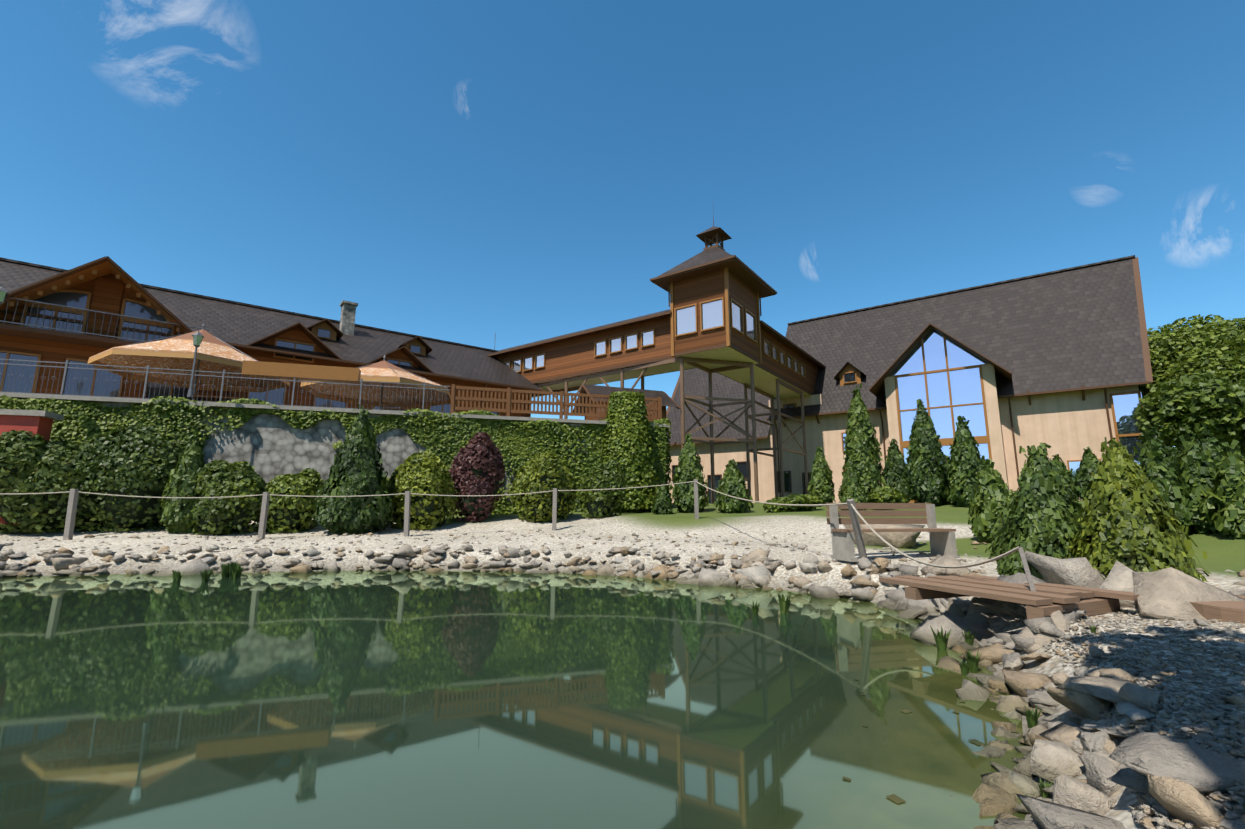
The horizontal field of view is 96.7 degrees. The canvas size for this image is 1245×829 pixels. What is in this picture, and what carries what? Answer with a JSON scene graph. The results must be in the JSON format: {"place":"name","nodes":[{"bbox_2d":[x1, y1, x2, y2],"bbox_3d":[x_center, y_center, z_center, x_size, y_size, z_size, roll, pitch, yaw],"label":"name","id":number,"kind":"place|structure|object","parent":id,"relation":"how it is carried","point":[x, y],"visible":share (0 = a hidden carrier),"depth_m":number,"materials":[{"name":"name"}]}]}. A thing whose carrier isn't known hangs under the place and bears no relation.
{"place":"outdoors","nodes":[
{"label":"outdoors","id":0,"kind":"place"},
{"bbox_2d":[0,358,661,421],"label":"terrace railing","id":1,"kind":"object","parent":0,"point":[654,412],"visible":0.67,"depth_m":19.46,"materials":[{"name":"brown wood"}]},
{"bbox_2d":[0,570,1025,828],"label":"pond water","id":2,"kind":"structure","parent":0,"point":[392,700],"depth_m":3.29,"materials":[{"name":"green liquid"}]},
{"bbox_2d":[18,572,983,803],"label":"floating leaves","id":3,"kind":"object","parent":2,"relation":"on","point":[895,798],"visible":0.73,"depth_m":2.99,"materials":[{"name":"green plant"}]},
{"bbox_2d":[0,500,1244,828],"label":"ground","id":4,"kind":"structure","parent":0,"point":[810,528],"depth_m":10.98,"materials":[{"name":"beige gravel"}]},
{"bbox_2d":[0,429,121,533],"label":"dark shrub","id":5,"kind":"object","parent":4,"relation":"on","point":[39,464],"visible":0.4,"depth_m":13.56,"materials":[{"name":"green plant"}]},
{"bbox_2d":[72,424,184,531],"bbox_3d":[-12.949,1.689,14.806,2.579,2.994,2.212,0,-10,-1],"label":"dark shrub","id":6,"kind":"object","parent":4,"relation":"on","point":[139,460],"visible":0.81,"depth_m":14.14,"materials":[{"name":"green plant"}]},
{"bbox_2d":[160,430,205,533],"bbox_3d":[-11.356,1.787,14.449,1.108,2.808,1.076,0,-10,-1],"label":"thuja","id":7,"kind":"object","parent":4,"relation":"on","point":[176,517],"visible":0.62,"depth_m":14.15,"materials":[{"name":"green plant"}]},
{"bbox_2d":[191,459,267,534],"bbox_3d":[-10.340,2.223,14.666,1.826,2.066,1.571,0,-10,-1],"label":"dark shrub","id":8,"kind":"object","parent":4,"relation":"on","point":[221,478],"visible":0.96,"depth_m":14.28,"materials":[{"name":"green plant"}]},
{"bbox_2d":[0,284,490,514],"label":"lantern lamps","id":9,"kind":"object","parent":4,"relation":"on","point":[198,336],"visible":0.73,"depth_m":16.27,"materials":[{"name":"grey metal"}]},
{"bbox_2d":[254,468,323,532],"bbox_3d":[-9.161,2.381,15.204,1.715,1.891,1.421,0,-10,-1],"label":"shrub","id":10,"kind":"object","parent":4,"relation":"on","point":[291,514],"visible":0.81,"depth_m":14.83,"materials":[{"name":"green plant"}]},
{"bbox_2d":[0,392,668,524],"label":"terrace retaining wall","id":11,"kind":"structure","parent":4,"relation":"on","point":[269,447],"depth_m":17.55,"materials":[{"name":"grey stone"}]},
{"bbox_2d":[87,323,289,399],"bbox_3d":[-15.457,-1.571,20.132,5.385,3.637,5.385,2,-10,-13],"label":"parasol","id":12,"kind":"object","parent":11,"relation":"on","point":[214,354],"visible":0.79,"depth_m":20.06,"materials":[{"name":"fabric"}]},
{"bbox_2d":[0,256,543,416],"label":"chalet building","id":13,"kind":"structure","parent":11,"relation":"on","point":[83,313],"depth_m":23.53,"materials":[{"name":"wood"}]},
{"bbox_2d":[0,390,671,514],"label":"ivy on wall","id":14,"kind":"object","parent":11,"relation":"on","point":[635,446],"visible":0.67,"depth_m":19.24,"materials":[{"name":"green plant"}]},
{"bbox_2d":[300,355,450,409],"bbox_3d":[-9.732,-0.907,22.390,5.292,3.092,5.292,2,-10,-13],"label":"parasol","id":15,"kind":"object","parent":11,"relation":"on","point":[383,371],"visible":0.71,"depth_m":23.47,"materials":[{"name":"fabric"}]},
{"bbox_2d":[150,360,606,420],"bbox_3d":[-8.427,-0.300,21.445,17.736,1.576,5.222,3,-10,-18],"label":"terrace furniture","id":16,"kind":"object","parent":11,"relation":"on","point":[272,370],"visible":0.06,"depth_m":18.27,"materials":[{"name":"brown wood"}]},
{"bbox_2d":[573,384,680,429],"bbox_3d":[0.108,0.101,27.834,4.500,2.950,3.527,4,-10,-21],"label":"terrace hut","id":17,"kind":"object","parent":11,"relation":"on","point":[667,400],"visible":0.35,"depth_m":27.48,"materials":[{"name":"wood"}]},
{"bbox_2d":[312,404,395,534],"bbox_3d":[-7.210,1.524,15.110,2.029,3.632,2.228,0,-10,-1],"label":"thuja","id":18,"kind":"object","parent":4,"relation":"on","point":[355,470],"visible":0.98,"depth_m":14.56,"materials":[{"name":"green plant"}]},
{"bbox_2d":[386,451,456,529],"bbox_3d":[-5.877,2.200,15.896,2.071,2.363,1.586,0,-10,-1],"label":"yellow shrub","id":19,"kind":"object","parent":4,"relation":"on","point":[420,473],"visible":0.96,"depth_m":15.52,"materials":[{"name":"green plant"}]},
{"bbox_2d":[449,431,504,521],"bbox_3d":[-4.506,1.946,16.904,1.689,2.784,1.344,-4,-11,24],"label":"purple shrub","id":20,"kind":"object","parent":4,"relation":"on","point":[477,467],"visible":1,"depth_m":16.45,"materials":[{"name":"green plant"}]},
{"bbox_2d":[0,481,1020,567],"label":"rope fence","id":21,"kind":"object","parent":4,"relation":"on","point":[943,566],"visible":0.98,"depth_m":12.52,"materials":[{"name":"beige fabric"}]},
{"bbox_2d":[510,450,576,521],"bbox_3d":[-2.438,2.224,17.206,2.044,2.361,2.164,0,-10,-1],"label":"yellow shrub","id":22,"kind":"object","parent":4,"relation":"on","point":[548,470],"visible":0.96,"depth_m":16.53,"materials":[{"name":"green plant"}]},
{"bbox_2d":[63,479,1035,590],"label":"fence posts","id":23,"kind":"object","parent":4,"relation":"on","point":[71,513],"visible":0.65,"depth_m":12.71,"materials":[{"name":"brown wood"}]},
{"bbox_2d":[579,458,626,517],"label":"shrub","id":24,"kind":"object","parent":4,"relation":"on","point":[610,473],"visible":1,"depth_m":17.13,"materials":[{"name":"green plant"}]},
{"bbox_2d":[0,524,1244,828],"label":"shore rocks","id":25,"kind":"object","parent":4,"relation":"on","point":[1178,780],"visible":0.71,"depth_m":4.01,"materials":[{"name":"grey stone"}]},
{"bbox_2d":[0,529,1244,828],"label":"beach pebbles","id":26,"kind":"object","parent":4,"relation":"on","point":[1146,805],"visible":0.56,"depth_m":2.87,"materials":[{"name":"grey stone"}]},
{"bbox_2d":[171,561,1096,797],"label":"grass tufts","id":27,"kind":"object","parent":4,"relation":"on","point":[234,569],"visible":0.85,"depth_m":4.65,"materials":[{"name":"green plant"}]},
{"bbox_2d":[651,480,673,514],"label":"thuja","id":28,"kind":"object","parent":4,"relation":"on","point":[662,504],"visible":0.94,"depth_m":18.57,"materials":[{"name":"green plant"}]},
{"bbox_2d":[529,357,808,503],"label":"bridge steel supports","id":29,"kind":"object","parent":4,"relation":"on","point":[684,399],"visible":0.67,"depth_m":29.43,"materials":[{"name":"black metal"}]},
{"bbox_2d":[487,217,825,398],"bbox_3d":[2.532,-5.607,38.252,19.320,8.970,17.920,-7,-12,35],"label":"covered skywalk","id":30,"kind":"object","parent":29,"relation":"on","point":[717,292],"depth_m":29.20,"materials":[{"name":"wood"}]},
{"bbox_2d":[671,433,709,512],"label":"thuja","id":31,"kind":"object","parent":4,"relation":"on","point":[689,468],"visible":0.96,"depth_m":19.04,"materials":[{"name":"green plant"}]},
{"bbox_2d":[666,368,772,503],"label":"building wing","id":32,"kind":"structure","parent":4,"relation":"on","point":[695,381],"depth_m":41.01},
{"bbox_2d":[713,459,754,512],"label":"thuja","id":33,"kind":"object","parent":4,"relation":"on","point":[732,483],"visible":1,"depth_m":18.51,"materials":[{"name":"green plant"}]},
{"bbox_2d":[763,493,822,512],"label":"low shrub","id":34,"kind":"object","parent":4,"relation":"on","point":[801,499],"visible":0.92,"depth_m":17.83,"materials":[{"name":"green plant"}]},
{"bbox_2d":[807,447,835,503],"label":"thuja","id":35,"kind":"object","parent":4,"relation":"on","point":[820,485],"visible":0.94,"depth_m":19.78,"materials":[{"name":"green plant"}]},
{"bbox_2d":[838,460,867,509],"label":"thuja","id":36,"kind":"object","parent":4,"relation":"on","point":[850,487],"visible":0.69,"depth_m":16.84,"materials":[{"name":"green plant"}]},
{"bbox_2d":[842,383,885,498],"bbox_3d":[8.075,1.089,18.724,1.463,4.365,1.444,0,-10,-1],"label":"thuja","id":37,"kind":"object","parent":4,"relation":"on","point":[862,452],"visible":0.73,"depth_m":18.40,"materials":[{"name":"green plant"}]},
{"bbox_2d":[865,485,908,509],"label":"low shrub","id":38,"kind":"object","parent":4,"relation":"on","point":[883,494],"visible":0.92,"depth_m":17.41,"materials":[{"name":"green plant"}]},
{"bbox_2d":[826,503,959,561],"bbox_3d":[4.250,1.830,8.713,1.900,0.870,0.558,2,-10,-10],"label":"bench","id":39,"kind":"object","parent":4,"relation":"on","point":[942,541],"visible":0.92,"depth_m":8.87,"materials":[{"name":"brown wood"}]},
{"bbox_2d":[882,439,911,502],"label":"thuja","id":40,"kind":"object","parent":4,"relation":"on","point":[896,475],"visible":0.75,"depth_m":19.89,"materials":[{"name":"green plant"}]},
{"bbox_2d":[904,399,950,505],"bbox_3d":[9.687,1.252,17.722,1.382,3.596,1.319,0,-10,-1],"label":"thuja","id":41,"kind":"object","parent":4,"relation":"on","point":[926,466],"visible":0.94,"depth_m":17.34,"materials":[{"name":"green plant"}]},
{"bbox_2d":[942,456,956,504],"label":"thuja","id":42,"kind":"object","parent":4,"relation":"on","point":[949,501],"visible":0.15,"depth_m":17.30,"materials":[{"name":"green plant"}]},
{"bbox_2d":[766,255,1152,502],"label":"building","id":43,"kind":"structure","parent":4,"relation":"on","point":[1058,362],"depth_m":31.99,"materials":[{"name":"paint"}]},
{"bbox_2d":[946,416,984,507],"bbox_3d":[10.352,1.463,16.718,1.204,2.891,1.226,0,-10,-1],"label":"thuja","id":44,"kind":"object","parent":4,"relation":"on","point":[965,463],"visible":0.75,"depth_m":16.44,"materials":[{"name":"green plant"}]},
{"bbox_2d":[966,458,1012,543],"bbox_3d":[6.855,1.649,10.290,0.878,1.667,0.907,0,-10,-1],"label":"thuja","id":45,"kind":"object","parent":4,"relation":"on","point":[989,501],"visible":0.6,"depth_m":10.15,"materials":[{"name":"green plant"}]},
{"bbox_2d":[985,489,1016,561],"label":"shrub","id":46,"kind":"object","parent":4,"relation":"on","point":[1010,494],"visible":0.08,"depth_m":7.99,"materials":[{"name":"green plant"}]},
{"bbox_2d":[879,575,1138,618],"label":"plank deck","id":47,"kind":"structure","parent":4,"relation":"on","point":[1045,599],"depth_m":4.52,"materials":[{"name":"brown wood"}]},
{"bbox_2d":[992,443,1092,579],"bbox_3d":[4.633,1.143,6.054,1.115,1.678,1.088,6,-11,-31],"label":"shrub","id":48,"kind":"object","parent":4,"relation":"on","point":[1043,517],"visible":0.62,"depth_m":5.91,"materials":[{"name":"green plant"}]},
{"bbox_2d":[1049,454,1079,499],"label":"thuja","id":49,"kind":"object","parent":4,"relation":"on","point":[1067,475],"visible":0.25,"depth_m":17.97,"materials":[{"name":"green plant"}]},
{"bbox_2d":[1073,446,1100,499],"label":"thuja","id":50,"kind":"object","parent":4,"relation":"on","point":[1083,476],"visible":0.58,"depth_m":17.15,"materials":[{"name":"green plant"}]},
{"bbox_2d":[1063,437,1211,581],"bbox_3d":[4.904,1.011,5.324,1.132,1.594,1.027,0,-10,-1],"label":"shrub","id":51,"kind":"object","parent":4,"relation":"on","point":[1129,522],"visible":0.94,"depth_m":5.17,"materials":[{"name":"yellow plant"}]},
{"bbox_2d":[1138,424,1193,533],"bbox_3d":[8.649,1.108,8.914,0.737,1.907,0.822,0,-10,-1],"label":"thuja","id":52,"kind":"object","parent":4,"relation":"on","point":[1158,465],"visible":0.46,"depth_m":8.74,"materials":[{"name":"green plant"}]},
{"bbox_2d":[1166,446,1183,466],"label":"thuja","id":53,"kind":"object","parent":4,"relation":"on","point":[1175,453],"depth_m":11.19,"materials":[{"name":"green plant"}]},
{"bbox_2d":[1133,372,1244,456],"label":"tree","id":54,"kind":"object","parent":4,"relation":"on","point":[1215,406],"visible":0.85,"depth_m":22.33,"materials":[{"name":"green plant"}]},
{"bbox_2d":[1138,314,1244,397],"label":"tree","id":55,"kind":"object","parent":4,"relation":"on","point":[1166,345],"visible":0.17,"depth_m":32.81,"materials":[{"name":"green plant"}]},
{"bbox_2d":[1176,430,1219,534],"bbox_3d":[9.053,1.111,8.712,0.780,1.751,0.731,0,-10,-1],"label":"thuja","id":56,"kind":"object","parent":4,"relation":"on","point":[1198,473],"visible":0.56,"depth_m":8.59,"materials":[{"name":"green plant"}]},
{"bbox_2d":[1161,331,1244,383],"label":"tree","id":57,"kind":"object","parent":4,"relation":"on","point":[1227,358],"visible":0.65,"depth_m":29.18,"materials":[{"name":"green plant"}]},
{"bbox_2d":[1199,428,1223,470],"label":"thuja","id":58,"kind":"object","parent":4,"relation":"on","point":[1209,441],"visible":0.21,"depth_m":11.19,"materials":[{"name":"green plant"}]},
{"bbox_2d":[1190,595,1244,623],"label":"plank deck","id":59,"kind":"structure","parent":4,"relation":"on","point":[1225,611],"depth_m":3.93,"materials":[{"name":"brown wood"}]},
{"bbox_2d":[1204,440,1244,539],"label":"thuja","id":60,"kind":"object","parent":4,"relation":"on","point":[1226,501],"visible":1,"depth_m":8.04,"materials":[{"name":"green plant"}]},
{"bbox_2d":[0,0,1244,453],"label":"sky","id":61,"kind":"structure","parent":0,"point":[467,172],"materials":[{"name":"blue"}]}
]}

